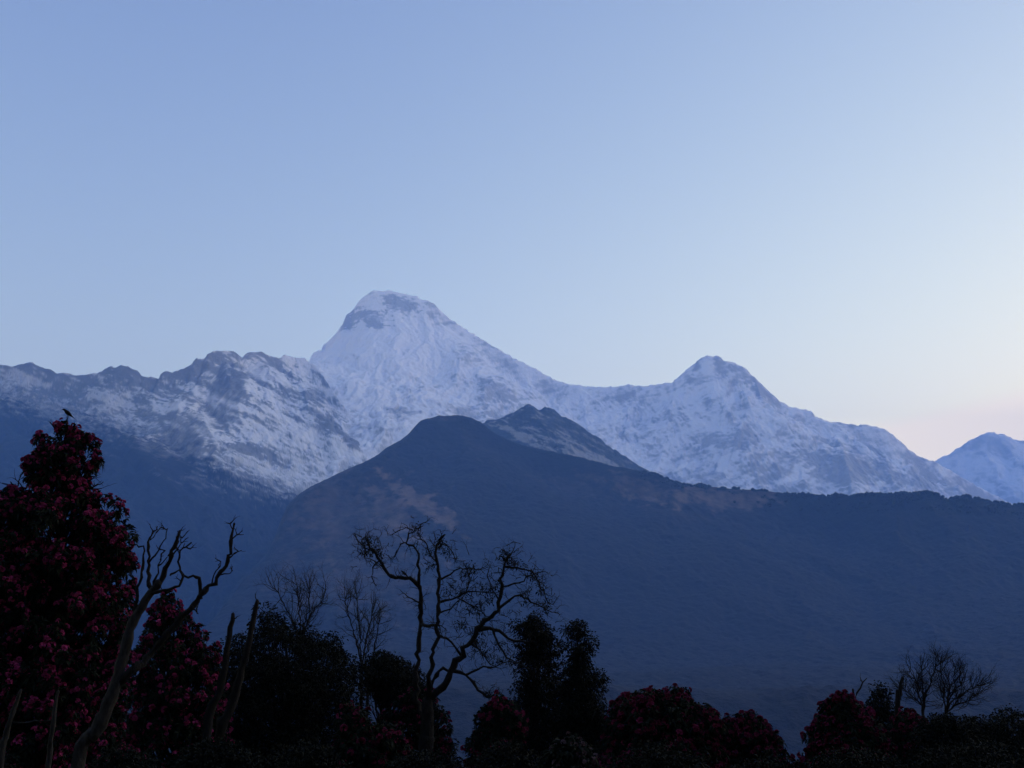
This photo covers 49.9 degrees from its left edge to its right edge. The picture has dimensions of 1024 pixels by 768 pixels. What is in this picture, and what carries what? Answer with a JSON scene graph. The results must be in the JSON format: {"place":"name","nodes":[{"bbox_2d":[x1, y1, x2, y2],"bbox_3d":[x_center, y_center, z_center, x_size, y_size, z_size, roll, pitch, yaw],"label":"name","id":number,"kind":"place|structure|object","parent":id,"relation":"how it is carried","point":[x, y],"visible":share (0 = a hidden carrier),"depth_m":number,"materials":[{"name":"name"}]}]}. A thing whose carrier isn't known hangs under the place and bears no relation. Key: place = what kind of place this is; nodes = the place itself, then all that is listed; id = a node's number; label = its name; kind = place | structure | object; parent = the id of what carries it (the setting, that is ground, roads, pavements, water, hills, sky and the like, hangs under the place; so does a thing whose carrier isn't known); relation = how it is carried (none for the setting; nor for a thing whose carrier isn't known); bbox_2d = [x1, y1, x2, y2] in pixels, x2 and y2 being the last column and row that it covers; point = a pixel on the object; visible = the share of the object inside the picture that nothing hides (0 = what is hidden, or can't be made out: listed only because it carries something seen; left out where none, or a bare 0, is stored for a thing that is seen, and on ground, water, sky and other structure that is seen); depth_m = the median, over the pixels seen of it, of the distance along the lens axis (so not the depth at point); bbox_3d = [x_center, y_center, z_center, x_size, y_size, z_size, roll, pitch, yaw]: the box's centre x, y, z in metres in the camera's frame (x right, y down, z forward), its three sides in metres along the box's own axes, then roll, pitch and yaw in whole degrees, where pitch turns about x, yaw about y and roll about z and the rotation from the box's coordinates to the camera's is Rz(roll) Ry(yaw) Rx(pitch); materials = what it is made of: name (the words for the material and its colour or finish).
{"place":"outdoors","nodes":[
{"label":"outdoors","id":0,"kind":"place"},
{"bbox_2d":[0,351,367,677],"bbox_3d":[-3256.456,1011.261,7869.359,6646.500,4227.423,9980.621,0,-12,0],"label":"snowy ridge","id":1,"kind":"structure","parent":0,"point":[209,444],"depth_m":8787.44,"materials":[{"name":"white snow"}]},
{"bbox_2d":[0,0,1023,460],"label":"sky","id":2,"kind":"structure","parent":0,"point":[823,200],"materials":[{"name":"blue"}]},
{"bbox_2d":[26,415,1023,766],"bbox_3d":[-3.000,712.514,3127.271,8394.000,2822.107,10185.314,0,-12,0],"label":"hill","id":3,"kind":"structure","parent":0,"point":[780,615],"depth_m":5139.06,"materials":[{"name":"blue"}]},
{"bbox_2d":[639,470,1023,518],"bbox_3d":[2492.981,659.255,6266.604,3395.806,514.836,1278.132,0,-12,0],"label":"forest","id":4,"kind":"object","parent":3,"relation":"on","point":[836,495],"visible":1,"depth_m":6111.14,"materials":[{"name":"black"}]},
{"bbox_2d":[482,404,649,471],"bbox_3d":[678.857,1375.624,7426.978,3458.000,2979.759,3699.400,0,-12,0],"label":"rocky peak","id":5,"kind":"structure","parent":0,"point":[544,428],"depth_m":8652.21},
{"bbox_2d":[309,290,1012,504],"bbox_3d":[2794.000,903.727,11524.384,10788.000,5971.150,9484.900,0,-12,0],"label":"snow mountain","id":6,"kind":"structure","parent":0,"point":[392,367],"depth_m":13542.71,"materials":[{"name":"white snow"}]},
{"bbox_2d":[935,432,1023,503],"bbox_3d":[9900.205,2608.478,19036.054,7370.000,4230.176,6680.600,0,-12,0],"label":"snow mountain","id":7,"kind":"structure","parent":0,"point":[991,462],"depth_m":20550.88,"materials":[{"name":"white snow"}]},
{"bbox_3d":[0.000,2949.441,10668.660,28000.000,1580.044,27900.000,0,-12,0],"label":"ground","id":8,"kind":"structure","parent":0,"visible":0},
{"bbox_2d":[0,689,50,767],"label":"bare sapling","id":9,"kind":"object","parent":8,"relation":"on","point":[5,738],"visible":1,"depth_m":13.40,"materials":[{"name":"brown plant"}]},
{"bbox_2d":[45,690,59,767],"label":"bare sapling","id":10,"kind":"object","parent":8,"relation":"on","point":[49,755],"visible":1,"depth_m":11.47,"materials":[{"name":"brown plant"}]},
{"bbox_2d":[0,416,145,767],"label":"rhododendron tree","id":11,"kind":"object","parent":8,"relation":"on","point":[57,595],"visible":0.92,"depth_m":19.10,"materials":[{"name":"red plant"}]},
{"bbox_2d":[62,409,75,419],"bbox_3d":[-8.192,0.562,20.343,0.284,0.211,0.099,3,-13,-15],"label":"bird","id":12,"kind":"object","parent":11,"relation":"on","point":[67,413],"visible":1,"depth_m":20.32},
{"bbox_2d":[85,740,162,767],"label":"shrub","id":13,"kind":"object","parent":8,"relation":"on","point":[119,760],"visible":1,"depth_m":16.10,"materials":[{"name":"green plant"}]},
{"bbox_2d":[70,514,244,767],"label":"dead tree","id":14,"kind":"object","parent":8,"relation":"on","point":[121,676],"visible":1,"depth_m":15.64,"materials":[{"name":"brown wood"}]},
{"bbox_2d":[120,588,234,767],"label":"rhododendron tree","id":15,"kind":"object","parent":8,"relation":"on","point":[166,706],"visible":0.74,"depth_m":22.71,"materials":[{"name":"red plant"}]},
{"bbox_2d":[201,612,237,741],"bbox_3d":[-5.159,7.073,18.939,0.669,6.165,0.237,0,-12,0],"label":"snag","id":16,"kind":"object","parent":8,"relation":"on","point":[210,712],"visible":0.81,"depth_m":19.27,"materials":[{"name":"brown plant"}]},
{"bbox_2d":[214,594,258,743],"bbox_3d":[-5.081,7.075,19.451,0.905,6.732,0.273,0,-12,0],"label":"snag","id":17,"kind":"object","parent":8,"relation":"on","point":[222,721],"visible":0.69,"depth_m":19.75,"materials":[{"name":"brown plant"}]},
{"bbox_2d":[210,601,373,767],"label":"evergreen tree","id":18,"kind":"object","parent":8,"relation":"on","point":[270,670],"visible":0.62,"depth_m":24.44,"materials":[{"name":"green plant"}]},
{"bbox_2d":[253,562,337,741],"bbox_3d":[-5.774,9.906,28.522,2.424,10.891,1.508,3,-12,-14],"label":"bare tree","id":19,"kind":"object","parent":8,"relation":"on","point":[310,616],"visible":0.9,"depth_m":29.43,"materials":[{"name":"brown plant"}]},
{"bbox_2d":[331,568,395,706],"bbox_3d":[-3.836,9.664,27.613,1.928,10.262,1.161,0,-12,0],"label":"bare tree","id":20,"kind":"object","parent":8,"relation":"on","point":[359,624],"visible":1,"depth_m":28.37,"materials":[{"name":"brown plant"}]},
{"bbox_2d":[329,700,411,767],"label":"rhododendron tree","id":21,"kind":"object","parent":8,"relation":"on","point":[363,742],"visible":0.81,"depth_m":20.73,"materials":[{"name":"red plant"}]},
{"bbox_2d":[353,600,397,716],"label":"bare tree","id":22,"kind":"object","parent":8,"relation":"on","point":[370,642],"visible":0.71,"depth_m":29.26,"materials":[{"name":"brown plant"}]},
{"bbox_2d":[347,649,437,729],"bbox_3d":[-2.954,10.358,26.377,2.296,7.793,1.879,0,-12,0],"label":"evergreen tree","id":23,"kind":"object","parent":8,"relation":"on","point":[387,688],"visible":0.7,"depth_m":26.75,"materials":[{"name":"green plant"}]},
{"bbox_2d":[378,681,463,767],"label":"rhododendron tree","id":24,"kind":"object","parent":8,"relation":"on","point":[409,716],"visible":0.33,"depth_m":25.69,"materials":[{"name":"green plant"}]},
{"bbox_2d":[385,749,471,767],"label":"shrub","id":25,"kind":"object","parent":8,"relation":"on","point":[415,761],"visible":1,"depth_m":17.03,"materials":[{"name":"green plant"}]},
{"bbox_2d":[348,515,569,763],"bbox_3d":[-1.242,7.859,23.938,5.194,10.001,1.595,0,-12,0],"label":"gnarled tree","id":26,"kind":"object","parent":8,"relation":"on","point":[426,736],"visible":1,"depth_m":24.46,"materials":[{"name":"brown plant"}]},
{"bbox_2d":[460,689,530,767],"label":"rhododendron tree","id":27,"kind":"object","parent":8,"relation":"on","point":[500,717],"visible":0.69,"depth_m":22.72,"materials":[{"name":"red plant"}]},
{"bbox_2d":[458,738,547,767],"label":"shrub","id":28,"kind":"object","parent":8,"relation":"on","point":[506,754],"visible":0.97,"depth_m":17.04,"materials":[{"name":"green plant"}]},
{"bbox_2d":[507,611,565,761],"bbox_3d":[0.733,9.576,25.541,2.284,8.502,2.148,0,-12,0],"label":"evergreen tree","id":29,"kind":"object","parent":8,"relation":"on","point":[534,698],"visible":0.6,"depth_m":25.95,"materials":[{"name":"green plant"}]},
{"bbox_2d":[533,731,603,767],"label":"flowering bush","id":30,"kind":"object","parent":8,"relation":"on","point":[573,751],"visible":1,"depth_m":15.08,"materials":[{"name":"green plant"}]},
{"bbox_2d":[550,618,611,762],"bbox_3d":[1.623,9.343,24.621,1.944,8.043,1.901,0,-12,0],"label":"evergreen tree","id":31,"kind":"object","parent":8,"relation":"on","point":[579,719],"visible":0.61,"depth_m":24.94,"materials":[{"name":"green plant"}]},
{"bbox_2d":[601,739,712,767],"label":"shrub","id":32,"kind":"object","parent":8,"relation":"on","point":[665,759],"visible":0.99,"depth_m":17.94,"materials":[{"name":"green plant"}]},
{"bbox_2d":[598,683,731,767],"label":"rhododendron tree","id":33,"kind":"object","parent":8,"relation":"on","point":[663,716],"visible":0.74,"depth_m":22.42,"materials":[{"name":"red plant"}]},
{"bbox_2d":[717,709,795,767],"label":"rhododendron tree","id":34,"kind":"object","parent":8,"relation":"on","point":[749,735],"visible":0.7,"depth_m":23.47,"materials":[{"name":"red plant"}]},
{"bbox_2d":[730,750,799,767],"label":"shrub","id":35,"kind":"object","parent":8,"relation":"on","point":[772,765],"visible":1,"depth_m":18.01,"materials":[{"name":"green plant"}]},
{"bbox_2d":[793,689,900,767],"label":"rhododendron tree","id":36,"kind":"object","parent":8,"relation":"on","point":[845,720],"visible":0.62,"depth_m":22.63,"materials":[{"name":"red plant"}]},
{"bbox_2d":[852,674,866,697],"bbox_3d":[7.664,9.715,23.992,0.542,6.608,0.249,5,-13,-21],"label":"snag","id":37,"kind":"object","parent":8,"relation":"on","point":[859,689],"visible":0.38,"depth_m":24.61,"materials":[{"name":"brown plant"}]},
{"bbox_2d":[804,742,919,767],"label":"shrub","id":38,"kind":"object","parent":8,"relation":"on","point":[869,759],"visible":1,"depth_m":17.98,"materials":[{"name":"green plant"}]},
{"bbox_2d":[864,680,902,731],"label":"evergreen tree","id":39,"kind":"object","parent":8,"relation":"on","point":[883,713],"visible":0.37,"depth_m":24.98,"materials":[{"name":"green plant"}]},
{"bbox_2d":[894,676,905,715],"bbox_3d":[8.637,9.739,23.953,0.484,6.549,0.283,0,-12,0],"label":"snag","id":40,"kind":"object","parent":8,"relation":"on","point":[898,694],"visible":0.47,"depth_m":24.54,"materials":[{"name":"brown plant"}]},
{"bbox_2d":[887,706,929,765],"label":"rhododendron tree","id":41,"kind":"object","parent":8,"relation":"on","point":[902,723],"visible":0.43,"depth_m":23.72,"materials":[{"name":"red plant"}]},
{"bbox_2d":[884,638,957,717],"bbox_3d":[9.498,9.437,24.557,2.030,7.625,0.941,0,-12,0],"label":"bare tree","id":42,"kind":"object","parent":8,"relation":"on","point":[920,683],"visible":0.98,"depth_m":25.11,"materials":[{"name":"brown plant"}]},
{"bbox_2d":[901,711,990,767],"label":"evergreen bush","id":43,"kind":"object","parent":8,"relation":"on","point":[953,727],"visible":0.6,"depth_m":21.81,"materials":[{"name":"green plant"}]},
{"bbox_2d":[922,646,999,758],"bbox_3d":[10.595,9.888,25.550,2.179,7.799,1.162,0,-12,0],"label":"bare tree","id":44,"kind":"object","parent":8,"relation":"on","point":[954,690],"visible":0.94,"depth_m":26.06,"materials":[{"name":"brown plant"}]},
{"bbox_2d":[912,737,1023,767],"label":"shrub","id":45,"kind":"object","parent":8,"relation":"on","point":[1000,760],"visible":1,"depth_m":18.06,"materials":[{"name":"green plant"}]},
{"bbox_2d":[964,703,1023,767],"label":"evergreen bush","id":46,"kind":"object","parent":8,"relation":"on","point":[999,731],"visible":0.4,"depth_m":25.38,"materials":[{"name":"green plant"}]}
]}

